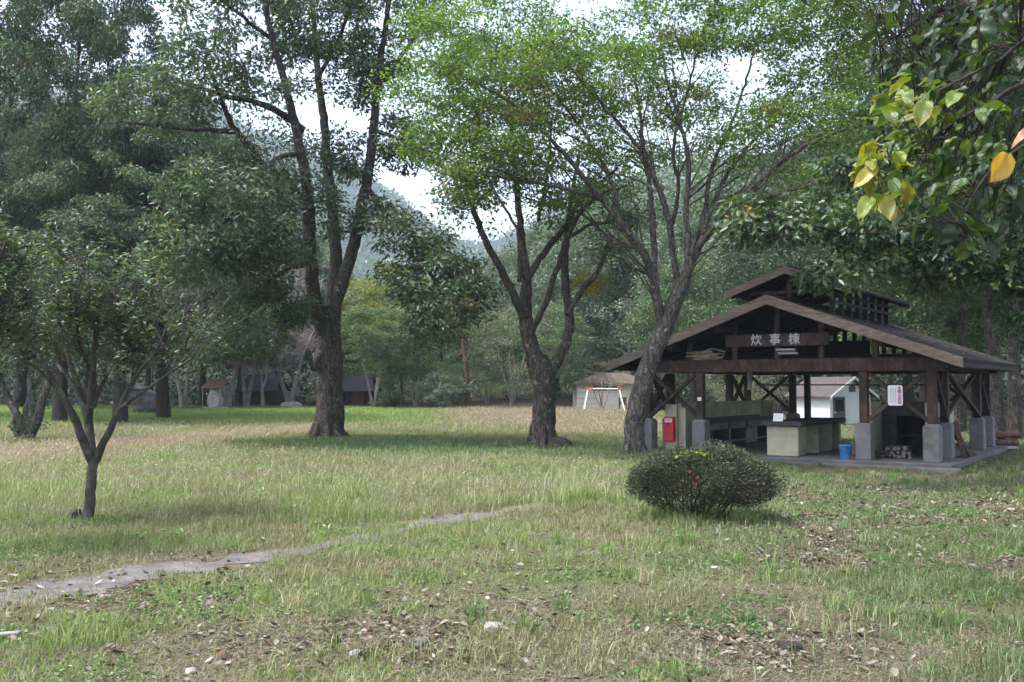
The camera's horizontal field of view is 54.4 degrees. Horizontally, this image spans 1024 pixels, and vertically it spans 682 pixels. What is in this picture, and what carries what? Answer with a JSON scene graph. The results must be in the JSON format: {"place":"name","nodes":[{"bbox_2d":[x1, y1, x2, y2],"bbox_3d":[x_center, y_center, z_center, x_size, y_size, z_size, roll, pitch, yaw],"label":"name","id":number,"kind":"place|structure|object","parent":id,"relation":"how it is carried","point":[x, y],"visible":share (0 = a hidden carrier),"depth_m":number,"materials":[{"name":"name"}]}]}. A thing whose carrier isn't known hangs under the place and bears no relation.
{"place":"outdoors","nodes":[
{"label":"outdoors","id":0,"kind":"place"},
{"bbox_2d":[0,497,635,609],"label":"path","id":1,"kind":"structure","parent":0,"point":[139,573],"depth_m":8.52,"materials":[{"name":"soil"}]},
{"bbox_2d":[0,0,945,243],"label":"sky","id":2,"kind":"structure","parent":0,"point":[308,112],"materials":[{"name":"white"}]},
{"bbox_2d":[0,89,1022,339],"bbox_3d":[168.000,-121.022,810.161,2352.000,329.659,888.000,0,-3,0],"label":"hill","id":3,"kind":"structure","parent":0,"point":[368,239],"depth_m":876.25,"materials":[{"name":"plant"}]},
{"bbox_2d":[1,83,1021,346],"bbox_3d":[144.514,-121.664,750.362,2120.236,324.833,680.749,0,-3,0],"label":"hillside forest","id":4,"kind":"object","parent":3,"relation":"on","point":[473,247],"visible":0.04,"depth_m":905.74,"materials":[{"name":"green plant"}]},
{"bbox_2d":[0,345,1023,681],"bbox_3d":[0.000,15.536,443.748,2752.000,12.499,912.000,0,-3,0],"label":"ground","id":5,"kind":"structure","parent":0,"point":[480,401],"depth_m":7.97,"materials":[{"name":"plant"}]},
{"bbox_2d":[0,630,20,635],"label":"stick","id":6,"kind":"object","parent":5,"relation":"on","point":[10,633],"visible":1,"depth_m":6.21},
{"bbox_2d":[0,39,55,406],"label":"cedar tree","id":7,"kind":"object","parent":5,"relation":"on","point":[24,372],"depth_m":59.70,"materials":[{"name":"green plant"}]},
{"bbox_2d":[0,209,68,360],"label":"osmanthus shrub","id":8,"kind":"object","parent":5,"relation":"on","point":[10,290],"visible":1,"depth_m":9.62,"materials":[{"name":"green plant"}]},
{"bbox_2d":[0,279,120,442],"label":"ivy clad tree","id":9,"kind":"object","parent":5,"relation":"on","point":[28,421],"visible":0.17,"depth_m":26.90,"materials":[{"name":"green plant"}]},
{"bbox_2d":[0,0,142,318],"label":"dense evergreen tree","id":10,"kind":"object","parent":5,"relation":"on","point":[29,59],"visible":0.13,"depth_m":45.34,"materials":[{"name":"green plant"}]},
{"bbox_2d":[68,509,82,520],"bbox_3d":[-5.167,2.080,11.819,0.157,0.178,0.159,-1,-3,20],"label":"stump","id":11,"kind":"object","parent":5,"relation":"on","point":[75,512],"visible":0.42,"depth_m":11.84,"materials":[{"name":"wood"}]},
{"bbox_2d":[0,0,175,421],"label":"dense evergreen tree","id":12,"kind":"object","parent":5,"relation":"on","point":[117,42],"visible":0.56,"depth_m":40.00,"materials":[{"name":"green plant"}]},
{"bbox_2d":[3,108,191,407],"bbox_3d":[-24.676,-4.865,58.222,12.562,18.186,12.298,2,-3,-36],"label":"dense evergreen tree","id":13,"kind":"object","parent":5,"relation":"on","point":[85,388],"visible":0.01,"depth_m":57.66,"materials":[{"name":"green plant"}]},
{"bbox_2d":[0,104,241,422],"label":"dense evergreen tree","id":14,"kind":"object","parent":5,"relation":"on","point":[107,218],"visible":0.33,"depth_m":38.11,"materials":[{"name":"green plant"}]},
{"bbox_2d":[0,230,263,521],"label":"osmanthus tree","id":15,"kind":"object","parent":5,"relation":"on","point":[122,309],"visible":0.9,"depth_m":11.56,"materials":[{"name":"green plant"}]},
{"bbox_2d":[133,406,144,412],"bbox_3d":[-18.780,3.721,51.414,1.376,0.946,1.204,0,-3,0],"label":"mossy rock","id":16,"kind":"object","parent":5,"relation":"on","point":[135,409],"visible":0.09,"depth_m":50.88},
{"bbox_2d":[127,382,155,412],"bbox_3d":[-18.683,2.988,50.964,2.150,1.066,1.548,34,-8,-8],"label":"boulder","id":17,"kind":"object","parent":5,"relation":"on","point":[145,401],"visible":0.46,"depth_m":50.22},
{"bbox_2d":[41,99,273,418],"bbox_3d":[-15.309,-3.501,44.166,10.329,14.289,10.112,-2,-3,35],"label":"dense evergreen tree","id":18,"kind":"object","parent":5,"relation":"on","point":[163,408],"visible":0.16,"depth_m":42.00,"materials":[{"name":"green plant"}]},
{"bbox_2d":[111,193,214,389],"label":"dense evergreen tree","id":19,"kind":"object","parent":5,"relation":"on","point":[149,381],"visible":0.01,"depth_m":62.77,"materials":[{"name":"green plant"}]},
{"bbox_2d":[133,295,231,407],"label":"slender tree","id":20,"kind":"object","parent":5,"relation":"on","point":[182,399],"visible":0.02,"depth_m":58.71,"materials":[{"name":"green plant"}]},
{"bbox_2d":[185,667,196,674],"bbox_3d":[-1.786,1.839,5.539,0.060,0.036,0.084,1,-3,-16],"label":"bark piece","id":21,"kind":"object","parent":5,"relation":"on","point":[191,671],"visible":1,"depth_m":5.51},
{"bbox_2d":[201,379,228,407],"bbox_3d":[-17.496,3.191,58.591,1.360,1.950,1.050,0,-3,0],"label":"shelter","id":22,"kind":"object","parent":5,"relation":"on","point":[216,383],"visible":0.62,"depth_m":58.52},
{"bbox_2d":[203,388,229,408],"bbox_3d":[-17.294,3.473,58.376,1.682,1.462,0.974,0,-3,0],"label":"stone monument","id":23,"kind":"object","parent":5,"relation":"on","point":[213,399],"visible":0.56,"depth_m":58.19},
{"bbox_2d":[196,207,271,405],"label":"dense evergreen tree","id":24,"kind":"object","parent":5,"relation":"on","point":[202,379],"visible":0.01,"depth_m":69.72,"materials":[{"name":"green plant"}]},
{"bbox_2d":[187,286,285,406],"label":"slender tree","id":25,"kind":"object","parent":5,"relation":"on","point":[229,400],"visible":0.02,"depth_m":59.68,"materials":[{"name":"green plant"}]},
{"bbox_2d":[216,282,261,404],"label":"cedar tree","id":26,"kind":"object","parent":5,"relation":"on","point":[238,383],"visible":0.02,"depth_m":73.69,"materials":[{"name":"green plant"}]},
{"bbox_2d":[212,294,307,406],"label":"slender tree","id":27,"kind":"object","parent":5,"relation":"on","point":[246,398],"visible":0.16,"depth_m":60.67,"materials":[{"name":"green plant"}]},
{"bbox_2d":[234,374,290,405],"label":"cabin","id":28,"kind":"object","parent":5,"relation":"on","point":[273,394],"visible":0.61,"depth_m":65.91,"materials":[{"name":"wood"}]},
{"bbox_2d":[215,309,315,407],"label":"cherry tree","id":29,"kind":"object","parent":5,"relation":"on","point":[266,369],"visible":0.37,"depth_m":59.12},
{"bbox_2d":[243,211,329,373],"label":"dense evergreen tree","id":30,"kind":"object","parent":5,"relation":"on","point":[324,277],"visible":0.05,"depth_m":75.49,"materials":[{"name":"green plant"}]},
{"bbox_2d":[280,402,302,407],"bbox_3d":[-13.464,4.101,60.898,1.290,0.774,0.860,0,-3,0],"label":"pale rock","id":31,"kind":"object","parent":5,"relation":"on","point":[290,404],"visible":0.44,"depth_m":60.48,"materials":[{"name":"stone"}]},
{"bbox_2d":[77,0,515,439],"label":"oak tree","id":32,"kind":"object","parent":5,"relation":"on","point":[228,250],"visible":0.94,"depth_m":26.67,"materials":[{"name":"green plant"}]},
{"bbox_2d":[229,253,363,401],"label":"cherry tree","id":33,"kind":"object","parent":5,"relation":"on","point":[291,398],"visible":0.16,"depth_m":62.82,"materials":[{"name":"plant"}]},
{"bbox_2d":[287,257,357,372],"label":"dense evergreen tree","id":34,"kind":"object","parent":5,"relation":"on","point":[320,272],"visible":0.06,"depth_m":79.43,"materials":[{"name":"green plant"}]},
{"bbox_2d":[0,405,661,516],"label":"seeding grass","id":35,"kind":"structure","parent":5,"relation":"on","point":[307,425],"depth_m":22.99,"materials":[{"name":"plant"}]},
{"bbox_2d":[298,279,393,373],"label":"broadleaf tree","id":36,"kind":"object","parent":5,"relation":"on","point":[348,362],"visible":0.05,"depth_m":74.76,"materials":[{"name":"green plant"}]},
{"bbox_2d":[348,649,361,657],"bbox_3d":[-0.919,1.846,5.873,0.069,0.041,0.096,-2,-3,41],"label":"bark piece","id":37,"kind":"object","parent":5,"relation":"on","point":[353,651],"visible":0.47,"depth_m":5.85,"materials":[{"name":"wood"}]},
{"bbox_2d":[343,374,380,406],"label":"cabin","id":38,"kind":"object","parent":5,"relation":"on","point":[355,391],"visible":0.33,"depth_m":66.40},
{"bbox_2d":[352,391,363,406],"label":"door","id":39,"kind":"structure","parent":38,"relation":"in","point":[358,396],"depth_m":66.36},
{"bbox_2d":[341,303,426,405],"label":"maple tree","id":40,"kind":"object","parent":5,"relation":"on","point":[369,337],"visible":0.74,"depth_m":61.04,"materials":[{"name":"green plant"}]},
{"bbox_2d":[367,388,403,407],"bbox_3d":[-7.637,3.608,60.420,2.122,1.501,2.383,0,-3,0],"label":"bush","id":41,"kind":"object","parent":5,"relation":"on","point":[390,398],"visible":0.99,"depth_m":59.86,"materials":[{"name":"green plant"}]},
{"bbox_2d":[341,261,448,389],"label":"yellowing tree","id":42,"kind":"object","parent":5,"relation":"on","point":[368,284],"visible":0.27,"depth_m":71.50,"materials":[{"name":"green plant"}]},
{"bbox_2d":[364,320,438,405],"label":"broadleaf tree","id":43,"kind":"object","parent":5,"relation":"on","point":[387,382],"visible":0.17,"depth_m":68.71,"materials":[{"name":"green plant"}]},
{"bbox_2d":[357,303,473,406],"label":"maple tree","id":44,"kind":"object","parent":5,"relation":"on","point":[423,367],"visible":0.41,"depth_m":63.02,"materials":[{"name":"green plant"}]},
{"bbox_2d":[406,636,428,646],"bbox_3d":[-0.579,1.858,6.132,0.095,0.057,0.132,-2,-3,33],"label":"stone","id":45,"kind":"object","parent":5,"relation":"on","point":[416,639],"visible":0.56,"depth_m":6.10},
{"bbox_2d":[413,367,472,407],"bbox_3d":[-4.175,3.004,60.881,3.446,2.755,3.425,2,-3,-39],"label":"round shrub","id":46,"kind":"object","parent":5,"relation":"on","point":[431,396],"visible":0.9,"depth_m":60.41,"materials":[{"name":"green plant"}]},
{"bbox_2d":[405,306,483,396],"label":"broadleaf tree","id":47,"kind":"object","parent":5,"relation":"on","point":[440,354],"visible":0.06,"depth_m":78.10,"materials":[{"name":"green plant"}]},
{"bbox_2d":[429,256,515,406],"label":"red pine tree","id":48,"kind":"object","parent":5,"relation":"on","point":[466,375],"visible":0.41,"depth_m":60.84,"materials":[{"name":"green plant"}]},
{"bbox_2d":[440,312,540,406],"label":"maple tree","id":49,"kind":"object","parent":5,"relation":"on","point":[487,396],"visible":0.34,"depth_m":65.38,"materials":[{"name":"green plant"}]},
{"bbox_2d":[484,621,503,631],"bbox_3d":[-0.116,1.867,6.491,0.142,0.062,0.103,0,-3,0],"label":"bark piece","id":50,"kind":"object","parent":5,"relation":"on","point":[487,625],"visible":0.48,"depth_m":6.45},
{"bbox_2d":[449,246,556,399],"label":"laurel tree","id":51,"kind":"object","parent":5,"relation":"on","point":[511,256],"visible":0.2,"depth_m":80.87,"materials":[{"name":"green plant"}]},
{"bbox_2d":[0,0,1023,411],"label":"woods","id":52,"kind":"object","parent":5,"relation":"on","point":[192,394],"visible":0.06,"depth_m":78.02,"materials":[{"name":"green plant"}]},
{"bbox_2d":[0,451,1023,681],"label":"fallen leaves","id":53,"kind":"object","parent":5,"relation":"on","point":[740,636],"visible":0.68,"depth_m":6.91,"materials":[{"name":"brown plant"}]},
{"bbox_2d":[0,472,1023,681],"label":"ground weeds","id":54,"kind":"object","parent":5,"relation":"on","point":[11,556],"visible":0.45,"depth_m":8.16,"materials":[{"name":"green plant"}]},
{"bbox_2d":[4,513,1023,681],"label":"twig litter","id":55,"kind":"object","parent":5,"relation":"on","point":[507,612],"visible":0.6,"depth_m":6.77,"materials":[{"name":"brown wood"}]},
{"bbox_2d":[465,303,564,407],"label":"wispy tree","id":56,"kind":"object","parent":5,"relation":"on","point":[512,396],"visible":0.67,"depth_m":62.23,"materials":[{"name":"green plant"}]},
{"bbox_2d":[411,3,683,448],"bbox_3d":[1.225,-2.753,27.574,5.787,11.839,9.091,-2,-3,31],"label":"forked tree","id":57,"kind":"object","parent":5,"relation":"on","point":[542,369],"visible":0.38,"depth_m":26.76,"materials":[{"name":"green plant"}]},
{"bbox_2d":[502,302,600,387],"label":"broadleaf tree","id":58,"kind":"object","parent":5,"relation":"on","point":[580,326],"visible":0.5,"depth_m":64.52,"materials":[{"name":"green plant"}]},
{"bbox_2d":[498,220,617,395],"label":"dense evergreen tree","id":59,"kind":"object","parent":5,"relation":"on","point":[535,249],"visible":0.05,"depth_m":89.03,"materials":[{"name":"green plant"}]},
{"bbox_2d":[505,218,648,390],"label":"laurel tree","id":60,"kind":"object","parent":5,"relation":"on","point":[546,260],"visible":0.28,"depth_m":72.34,"materials":[{"name":"green plant"}]},
{"bbox_2d":[570,373,634,408],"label":"beige shed","id":61,"kind":"structure","parent":5,"relation":"on","point":[579,393],"depth_m":64.41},
{"bbox_2d":[592,386,616,389],"bbox_3d":[5.989,3.062,64.411,1.600,0.280,0.026,0,-3,0],"label":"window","id":62,"kind":"structure","parent":61,"relation":"in","point":[592,386],"depth_m":64.39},
{"bbox_2d":[604,392,627,408],"bbox_3d":[6.714,3.896,64.374,1.550,1.250,0.022,0,-3,0],"label":"sliding door","id":63,"kind":"structure","parent":61,"relation":"in","point":[613,398],"depth_m":64.36,"materials":[{"name":"beige"}]},
{"bbox_2d":[583,388,624,411],"bbox_3d":[5.426,3.514,58.902,2.508,1.483,1.065,0,-3,0],"label":"swing frame","id":64,"kind":"object","parent":5,"relation":"on","point":[619,389],"visible":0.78,"depth_m":58.89,"materials":[{"name":"white paint"}]},
{"bbox_2d":[583,361,630,408],"bbox_3d":[5.853,2.742,61.445,3.447,3.417,3.859,1,-3,-17],"label":"bare shrub","id":65,"kind":"object","parent":5,"relation":"on","point":[600,404],"visible":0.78,"depth_m":61.22,"materials":[{"name":"grey plant"}]},
{"bbox_2d":[538,208,681,375],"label":"laurel tree","id":66,"kind":"object","parent":5,"relation":"on","point":[585,309],"visible":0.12,"depth_m":73.61,"materials":[{"name":"green plant"}]},
{"bbox_2d":[619,397,626,408],"bbox_3d":[6.898,3.939,61.891,0.500,0.900,0.410,0,-3,0],"label":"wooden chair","id":67,"kind":"object","parent":5,"relation":"on","point":[624,399],"visible":0.58,"depth_m":62.06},
{"bbox_2d":[612,371,664,395],"bbox_3d":[7.863,2.817,61.749,3.859,3.417,3.447,1,-3,-25],"label":"bare shrub","id":68,"kind":"object","parent":5,"relation":"on","point":[630,383],"visible":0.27,"depth_m":61.66,"materials":[{"name":"grey plant"}]},
{"bbox_2d":[365,0,913,454],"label":"maple tree","id":69,"kind":"object","parent":5,"relation":"on","point":[443,66],"visible":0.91,"depth_m":23.63,"materials":[{"name":"green plant"}]},
{"bbox_2d":[583,242,699,340],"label":"dense evergreen tree","id":70,"kind":"object","parent":5,"relation":"on","point":[628,292],"visible":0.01,"depth_m":89.81,"materials":[{"name":"green plant"}]},
{"bbox_2d":[575,194,732,407],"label":"laurel tree","id":71,"kind":"object","parent":5,"relation":"on","point":[625,343],"visible":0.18,"depth_m":70.84,"materials":[{"name":"green plant"}]},
{"bbox_2d":[622,249,747,401],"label":"broadleaf tree","id":72,"kind":"object","parent":5,"relation":"on","point":[643,308],"visible":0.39,"depth_m":61.05,"materials":[{"name":"green plant"}]},
{"bbox_2d":[623,438,788,519],"bbox_3d":[2.271,1.663,11.909,1.898,1.014,1.696,0,-3,0],"label":"azalea bush","id":73,"kind":"object","parent":5,"relation":"on","point":[644,485],"visible":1,"depth_m":11.49,"materials":[{"name":"green plant"}]},
{"bbox_2d":[632,163,814,400],"bbox_3d":[14.518,-3.589,66.138,13.097,16.848,12.809,0,-3,-9],"label":"laurel tree","id":74,"kind":"object","parent":5,"relation":"on","point":[678,230],"visible":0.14,"depth_m":64.57,"materials":[{"name":"green plant"}]},
{"bbox_2d":[691,374,803,403],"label":"wispy tree","id":75,"kind":"object","parent":5,"relation":"on","point":[721,388],"visible":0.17,"depth_m":51.25,"materials":[{"name":"green plant"}]},
{"bbox_2d":[739,614,757,622],"bbox_3d":[1.619,1.908,6.835,0.095,0.057,0.132,1,-3,-25],"label":"bark piece","id":76,"kind":"object","parent":5,"relation":"on","point":[742,618],"visible":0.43,"depth_m":6.80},
{"bbox_2d":[695,149,834,413],"bbox_3d":[16.157,-3.460,60.245,9.853,16.074,9.469,-2,-3,33],"label":"tall trunk tree","id":77,"kind":"object","parent":5,"relation":"on","point":[777,405],"visible":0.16,"depth_m":59.68,"materials":[{"name":"green plant"}]},
{"bbox_2d":[777,641,802,652],"bbox_3d":[1.683,1.850,6.020,0.144,0.062,0.103,0,-3,8],"label":"bark piece","id":78,"kind":"object","parent":5,"relation":"on","point":[786,644],"visible":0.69,"depth_m":5.99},
{"bbox_2d":[729,149,888,376],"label":"dense evergreen tree","id":79,"kind":"object","parent":5,"relation":"on","point":[790,160],"visible":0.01,"depth_m":67.88,"materials":[{"name":"green plant"}]},
{"bbox_2d":[607,265,1020,473],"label":"pavilion","id":80,"kind":"structure","parent":5,"relation":"on","point":[767,328],"depth_m":27.24,"materials":[{"name":"wood"}]},
{"bbox_2d":[664,417,675,440],"bbox_3d":[4.439,2.475,28.043,0.290,0.680,0.179,-2,-3,34],"label":"extinguisher box","id":81,"kind":"object","parent":80,"relation":"attached to","point":[669,428],"visible":1,"depth_m":27.97,"materials":[{"name":"red paint"}]},
{"bbox_2d":[686,348,724,359],"bbox_3d":[5.339,0.381,27.403,1.130,0.360,0.326,-2,-3,34],"label":"straw bundle","id":82,"kind":"object","parent":80,"relation":"on","point":[701,355],"visible":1,"depth_m":27.30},
{"bbox_2d":[706,408,772,445],"bbox_3d":[6.876,2.645,30.506,0.560,1.120,5.200,-2,-3,34],"label":"wash sink","id":83,"kind":"object","parent":80,"relation":"on","point":[720,427],"visible":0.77,"depth_m":30.52,"materials":[{"name":"concrete"}]},
{"bbox_2d":[762,417,845,455],"bbox_3d":[8.154,2.626,27.605,1.070,0.900,3.970,-2,-3,34],"label":"work counter","id":84,"kind":"object","parent":80,"relation":"on","point":[796,436],"visible":0.96,"depth_m":26.39,"materials":[{"name":"beige paint"}]},
{"bbox_2d":[773,413,782,420],"bbox_3d":[6.991,2.006,26.143,0.260,0.203,0.072,-2,-3,34],"label":"paper notice","id":85,"kind":"object","parent":84,"relation":"on","point":[777,416],"visible":1,"depth_m":26.14,"materials":[{"name":"paper"}]},
{"bbox_2d":[838,444,850,459],"bbox_3d":[8.316,2.775,24.858,0.306,0.360,0.304,1,-3,-17],"label":"bucket","id":86,"kind":"object","parent":80,"relation":"on","point":[844,451],"visible":1,"depth_m":24.75,"materials":[{"name":"blue plastic"}]},
{"bbox_2d":[888,385,902,405],"bbox_3d":[9.405,1.334,24.422,0.350,0.500,0.030,-2,-3,34],"label":"warning sign","id":87,"kind":"object","parent":80,"relation":"attached to","point":[895,395],"visible":1,"depth_m":24.41,"materials":[{"name":"white paint"}]},
{"bbox_2d":[789,301,1012,361],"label":"roof litter","id":88,"kind":"object","parent":80,"relation":"on","point":[920,337],"visible":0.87,"depth_m":27.75,"materials":[{"name":"brown plant"}]},
{"bbox_2d":[869,401,953,456],"bbox_3d":[10.545,2.306,26.260,1.550,1.420,2.900,-2,-3,34],"label":"cooking hearth","id":89,"kind":"object","parent":80,"relation":"on","point":[903,424],"visible":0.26,"depth_m":26.18,"materials":[{"name":"beige paint"}]},
{"bbox_2d":[784,377,878,423],"bbox_3d":[17.267,3.330,53.838,3.800,2.800,3.240,2,-3,-32],"label":"white hut","id":90,"kind":"object","parent":5,"relation":"on","point":[835,401],"visible":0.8,"depth_m":52.70,"materials":[{"name":"paint"}]},
{"bbox_2d":[833,397,845,423],"bbox_3d":[17.183,3.698,52.196,0.900,1.520,0.075,2,-3,-32],"label":"door","id":91,"kind":"structure","parent":90,"relation":"in","point":[838,402],"depth_m":52.18,"materials":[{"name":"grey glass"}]},
{"bbox_2d":[791,134,902,376],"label":"dense evergreen tree","id":92,"kind":"object","parent":5,"relation":"on","point":[853,375],"visible":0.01,"depth_m":78.70,"materials":[{"name":"green plant"}]},
{"bbox_2d":[786,96,919,400],"bbox_3d":[18.879,-4.140,50.355,9.768,17.245,10.164,0,-3,8],"label":"tall trunk tree","id":93,"kind":"object","parent":5,"relation":"on","point":[887,380],"visible":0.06,"depth_m":50.47,"materials":[{"name":"green plant"}]},
{"bbox_2d":[700,11,1023,340],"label":"overhanging tree","id":94,"kind":"object","parent":5,"relation":"on","point":[939,274],"visible":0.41,"depth_m":18.25,"materials":[{"name":"green plant"}]},
{"bbox_2d":[714,0,1023,278],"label":"broadleaf tree","id":95,"kind":"object","parent":5,"relation":"on","point":[977,54],"visible":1,"depth_m":4.75,"materials":[{"name":"green plant"}]},
{"bbox_2d":[805,132,982,400],"bbox_3d":[24.638,-4.755,62.362,13.854,19.333,13.887,-2,-3,38],"label":"dense evergreen tree","id":96,"kind":"object","parent":5,"relation":"on","point":[908,395],"visible":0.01,"depth_m":61.67,"materials":[{"name":"green plant"}]},
{"bbox_2d":[805,179,1023,401],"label":"broadleaf tree","id":97,"kind":"object","parent":5,"relation":"on","point":[977,338],"visible":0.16,"depth_m":42.28,"materials":[{"name":"green plant"}]},
{"bbox_2d":[830,6,1023,431],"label":"tall trunk tree","id":98,"kind":"object","parent":5,"relation":"on","point":[960,416],"visible":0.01,"depth_m":40.93,"materials":[{"name":"green plant"}]},
{"bbox_2d":[856,25,1023,431],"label":"tall trunk tree","id":99,"kind":"object","parent":5,"relation":"on","point":[998,413],"visible":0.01,"depth_m":36.93,"materials":[{"name":"plant"}]},
{"bbox_2d":[870,0,1023,439],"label":"tall trunk tree","id":100,"kind":"object","parent":5,"relation":"on","point":[1014,420],"visible":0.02,"depth_m":33.74,"materials":[{"name":"plant"}]},
{"bbox_2d":[879,248,1019,417],"bbox_3d":[25.354,-6.122,54.242,12.981,21.390,13.260,0,-3,2],"label":"dense evergreen tree","id":101,"kind":"object","parent":5,"relation":"on","point":[953,324],"visible":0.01,"depth_m":53.56,"materials":[{"name":"green plant"}]},
{"bbox_2d":[953,421,966,457],"bbox_3d":[11.399,2.585,25.282,0.367,1.099,0.052,0,-3,4],"label":"scrap timber","id":102,"kind":"object","parent":5,"relation":"on","point":[960,440],"visible":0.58,"depth_m":25.27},
{"bbox_2d":[951,111,1023,355],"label":"dense evergreen tree","id":103,"kind":"object","parent":5,"relation":"on","point":[1021,347],"visible":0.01,"depth_m":51.68,"materials":[{"name":"green plant"}]},
{"bbox_2d":[995,439,1010,445],"bbox_3d":[15.237,3.173,31.098,0.618,0.235,0.221,0,-3,8],"label":"round log","id":104,"kind":"object","parent":5,"relation":"on","point":[1004,442],"visible":0.64,"depth_m":31.01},
{"bbox_2d":[995,432,1010,437],"bbox_3d":[15.247,2.933,31.106,0.628,0.207,0.224,0,-3,11],"label":"round log","id":105,"kind":"object","parent":104,"relation":"on","point":[1002,434],"visible":0.66,"depth_m":31.01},
{"bbox_2d":[997,438,1018,445],"bbox_3d":[15.539,3.163,31.194,0.650,0.257,0.251,0,-3,7],"label":"round log","id":106,"kind":"object","parent":5,"relation":"on","point":[1015,442],"visible":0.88,"depth_m":31.09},
{"bbox_2d":[996,430,1018,438],"bbox_3d":[15.544,2.933,31.211,0.637,0.261,0.248,0,-3,9],"label":"round log","id":107,"kind":"object","parent":106,"relation":"on","point":[1014,434],"visible":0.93,"depth_m":31.11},
{"bbox_2d":[851,441,854,454],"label":"concrete block","id":108,"kind":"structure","parent":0,"point":[853,448],"depth_m":26.50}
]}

